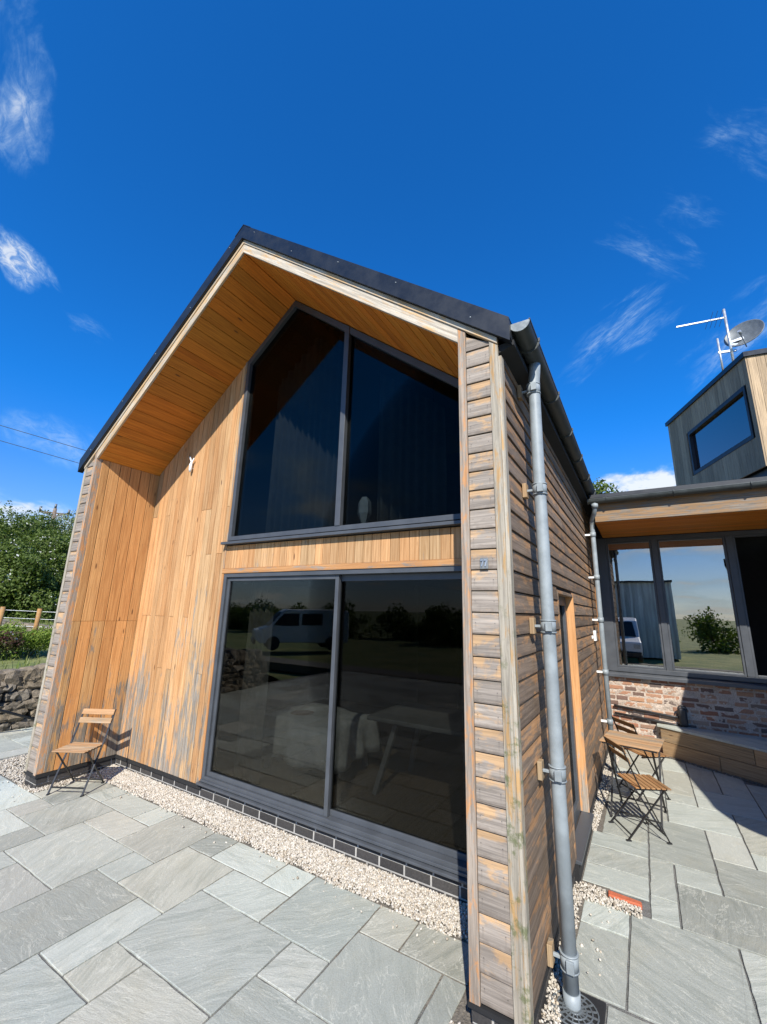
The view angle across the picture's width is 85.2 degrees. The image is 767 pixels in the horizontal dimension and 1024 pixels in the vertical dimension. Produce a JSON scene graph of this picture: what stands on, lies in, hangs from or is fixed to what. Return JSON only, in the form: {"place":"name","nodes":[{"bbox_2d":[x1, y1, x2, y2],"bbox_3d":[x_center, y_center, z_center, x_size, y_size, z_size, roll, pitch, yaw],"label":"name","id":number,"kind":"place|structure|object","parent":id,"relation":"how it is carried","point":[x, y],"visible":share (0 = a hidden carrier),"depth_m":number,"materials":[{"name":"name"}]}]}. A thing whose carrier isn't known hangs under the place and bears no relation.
{"place":"outdoors","nodes":[
{"label":"outdoors","id":0,"kind":"place"},
{"bbox_2d":[0,611,54,669],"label":"grass bank","id":1,"kind":"structure","parent":0,"point":[42,657],"depth_m":8.81,"materials":[{"name":"green plant"}]},
{"bbox_2d":[0,628,24,658],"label":"garden shrub","id":2,"kind":"object","parent":1,"relation":"on","point":[12,643],"visible":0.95,"depth_m":8.52,"materials":[{"name":"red plant"}]},
{"bbox_2d":[0,618,52,660],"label":"garden shrub","id":3,"kind":"object","parent":1,"relation":"on","point":[33,641],"visible":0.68,"depth_m":8.95,"materials":[{"name":"green plant"}]},
{"bbox_2d":[0,607,53,634],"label":"wire fence","id":4,"kind":"object","parent":1,"relation":"on","point":[37,618],"visible":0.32,"depth_m":11.32,"materials":[{"name":"wood"}]},
{"bbox_2d":[1,618,52,632],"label":"field wall","id":5,"kind":"structure","parent":1,"relation":"on","point":[4,621],"depth_m":12.44,"materials":[{"name":"stone"}]},
{"bbox_2d":[0,537,63,622],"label":"hawthorn tree","id":6,"kind":"object","parent":1,"relation":"on","point":[20,572],"visible":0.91,"depth_m":14.70,"materials":[{"name":"green plant"}]},
{"bbox_2d":[0,500,70,561],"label":"hawthorn tree","id":7,"kind":"object","parent":1,"relation":"on","point":[13,529],"visible":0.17,"depth_m":17.70,"materials":[{"name":"green plant"}]},
{"bbox_2d":[0,506,71,546],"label":"hawthorn tree","id":8,"kind":"object","parent":1,"relation":"on","point":[53,523],"visible":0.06,"depth_m":21.41,"materials":[{"name":"green plant"}]},
{"bbox_2d":[6,526,69,613],"bbox_3d":[-13.765,2.772,17.652,5.277,4.268,5.100,-7,-15,31],"label":"hawthorn tree","id":9,"kind":"object","parent":1,"relation":"on","point":[63,548],"visible":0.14,"depth_m":16.97,"materials":[{"name":"green plant"}]},
{"bbox_2d":[39,504,70,518],"bbox_3d":[-21.345,2.529,26.395,1.627,6.263,0.309,9,-15,-28],"label":"utility pole","id":10,"kind":"object","parent":1,"relation":"on","point":[54,510],"visible":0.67,"depth_m":26.95,"materials":[{"name":"wood"}]},
{"bbox_2d":[42,510,75,534],"bbox_3d":[-18.954,2.906,24.442,5.853,6.289,5.909,-7,-15,31],"label":"hawthorn tree","id":11,"kind":"object","parent":1,"relation":"on","point":[70,525],"visible":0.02,"depth_m":24.51,"materials":[{"name":"green plant"}]},
{"bbox_2d":[0,440,77,462],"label":"overhead cable","id":12,"kind":"object","parent":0,"point":[38,451],"visible":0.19,"depth_m":13.45,"materials":[{"name":"rubber"}]},
{"bbox_2d":[0,425,85,450],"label":"overhead cable","id":13,"kind":"object","parent":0,"point":[41,437],"visible":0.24,"depth_m":13.48,"materials":[{"name":"rubber"}]},
{"bbox_2d":[0,727,766,1023],"bbox_3d":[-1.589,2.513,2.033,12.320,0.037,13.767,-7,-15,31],"label":"patio paving","id":14,"kind":"structure","parent":0,"point":[208,954],"depth_m":2.72,"materials":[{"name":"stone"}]},
{"bbox_2d":[0,709,34,719],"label":"handrail","id":15,"kind":"object","parent":14,"relation":"on","point":[16,714],"depth_m":6.47,"materials":[{"name":"black metal"}]},
{"bbox_2d":[0,663,45,731],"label":"stone wall","id":16,"kind":"structure","parent":14,"relation":"on","point":[20,688],"depth_m":6.75,"materials":[{"name":"grey stone"}]},
{"bbox_2d":[46,708,116,796],"bbox_3d":[-3.374,2.668,4.674,0.392,0.785,0.451,1,-13,1],"label":"folding chair","id":17,"kind":"object","parent":14,"relation":"on","point":[80,747],"visible":1,"depth_m":4.70,"materials":[{"name":"black paint"}]},
{"bbox_2d":[24,224,607,1023],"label":"timber house","id":18,"kind":"structure","parent":14,"relation":"on","point":[334,588],"depth_m":4.06,"materials":[{"name":"wood"}]},
{"bbox_2d":[189,456,193,471],"bbox_3d":[-2.620,-0.654,5.684,0.098,0.237,0.072,2,-13,-4],"label":"wall sensor","id":19,"kind":"object","parent":18,"relation":"attached to","point":[190,465],"depth_m":5.66,"materials":[{"name":"white plastic"}]},
{"bbox_2d":[196,565,466,884],"bbox_3d":[-0.500,1.650,3.880,3.282,2.205,0.170,-7,-15,31],"label":"lower window frame","id":20,"kind":"structure","parent":18,"relation":"in","point":[336,708],"depth_m":3.76,"materials":[{"name":"glass"}]},
{"bbox_2d":[221,301,460,545],"bbox_3d":[-0.437,-1.258,4.549,3.287,3.095,0.195,-7,-15,31],"label":"upper window frame","id":21,"kind":"structure","parent":18,"relation":"in","point":[344,432],"depth_m":4.47,"materials":[{"name":"glass"}]},
{"bbox_2d":[559,596,580,827],"bbox_3d":[1.680,1.818,3.916,0.060,2.030,0.900,-7,-15,31],"label":"door","id":22,"kind":"structure","parent":18,"relation":"in","point":[562,603],"depth_m":4.16,"materials":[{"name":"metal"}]},
{"bbox_2d":[593,630,596,640],"bbox_3d":[3.014,1.762,5.944,0.034,0.140,0.100,-7,-15,31],"label":"junction box","id":23,"kind":"object","parent":18,"relation":"attached to","point":[595,635],"visible":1,"depth_m":5.91,"materials":[{"name":"white plastic"}]},
{"bbox_2d":[0,748,642,1023],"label":"gravel","id":24,"kind":"structure","parent":14,"relation":"on","point":[325,863],"depth_m":3.37,"materials":[{"name":"beige gravel"}]},
{"bbox_2d":[608,890,641,909],"bbox_3d":[1.751,2.818,3.026,0.216,0.046,0.069,-7,-15,31],"label":"loose brick","id":25,"kind":"object","parent":24,"relation":"on","point":[612,894],"visible":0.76,"depth_m":3.02,"materials":[{"name":"orange brick"}]},
{"bbox_2d":[540,979,605,1023],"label":"drain gully","id":26,"kind":"object","parent":14,"relation":"on","point":[592,1010],"visible":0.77,"depth_m":2.16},
{"bbox_2d":[599,730,666,831],"bbox_3d":[2.679,2.806,4.430,0.540,0.713,0.540,-9,-17,37],"label":"folding table","id":27,"kind":"object","parent":14,"relation":"on","point":[652,745],"visible":0.97,"depth_m":4.42,"materials":[{"name":"black paint"}]},
{"bbox_2d":[603,736,672,844],"bbox_3d":[2.474,2.679,4.074,0.451,0.785,0.392,1,-13,3],"label":"folding chair","id":28,"kind":"object","parent":14,"relation":"on","point":[642,782],"visible":1,"depth_m":4.04,"materials":[{"name":"black paint"}]},
{"bbox_2d":[611,716,670,799],"bbox_3d":[3.068,2.908,4.977,0.451,0.785,0.392,3,-13,-6],"label":"folding chair","id":29,"kind":"object","parent":14,"relation":"on","point":[648,755],"visible":0.56,"depth_m":4.95,"materials":[{"name":"black paint"}]},
{"bbox_2d":[585,476,766,771],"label":"glazed wing","id":30,"kind":"structure","parent":14,"relation":"on","point":[680,575],"depth_m":6.50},
{"bbox_2d":[614,704,688,726],"bbox_3d":[4.151,3.116,6.508,0.981,0.317,0.100,-7,-15,31],"label":"wall conduit","id":31,"kind":"object","parent":30,"relation":"attached to","point":[682,717],"depth_m":6.39,"materials":[{"name":"black plastic"}]},
{"bbox_2d":[596,529,766,689],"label":"window frame","id":32,"kind":"structure","parent":30,"relation":"in","point":[674,605],"depth_m":6.66,"materials":[{"name":"metal"}]},
{"bbox_2d":[665,348,766,485],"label":"timber dormer","id":33,"kind":"object","parent":30,"relation":"on","point":[717,427],"visible":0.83,"depth_m":8.79,"materials":[{"name":"weathered timber cladding"},{"name":"glass"},{"name":"dark metal"}]},
{"bbox_2d":[676,309,736,369],"bbox_3d":[7.121,-3.751,9.215,1.038,1.500,0.323,-2,-14,15],"label":"tv aerial","id":34,"kind":"object","parent":33,"relation":"attached to","point":[731,350],"visible":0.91,"depth_m":9.13,"materials":[{"name":"metal"}]},
{"bbox_2d":[724,319,764,346],"bbox_3d":[7.754,-3.852,8.986,0.521,0.651,0.541,-1,-13,9],"label":"satellite dish","id":35,"kind":"object","parent":34,"relation":"attached to","point":[745,332],"visible":0.97,"depth_m":9.00,"materials":[{"name":"metal"}]},
{"bbox_2d":[687,385,755,474],"bbox_3d":[7.343,-1.681,9.097,0.160,1.110,2.260,-1,-14,12],"label":"window frame","id":36,"kind":"structure","parent":33,"relation":"in","point":[729,427],"depth_m":8.98,"materials":[{"name":"glass"}]},
{"bbox_2d":[657,723,766,784],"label":"sleeper planter","id":37,"kind":"object","parent":14,"relation":"on","point":[741,756],"visible":0.88,"depth_m":5.72,"materials":[{"name":"wood"}]},
{"bbox_2d":[666,756,766,787],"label":"gravel margin","id":38,"kind":"object","parent":14,"relation":"on","point":[724,773],"visible":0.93,"depth_m":5.60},
{"bbox_2d":[0,0,766,530],"label":"sky","id":39,"kind":"structure","parent":0,"point":[594,172],"materials":[{"name":"blue"}]},
{"bbox_2d":[593,477,622,493],"bbox_3d":[10.476,2.621,18.914,4.413,8.953,5.064,9,-15,-29],"label":"distant tree","id":40,"kind":"object","parent":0,"point":[601,490],"visible":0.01,"depth_m":19.67,"materials":[{"name":"green plant"}]}
]}

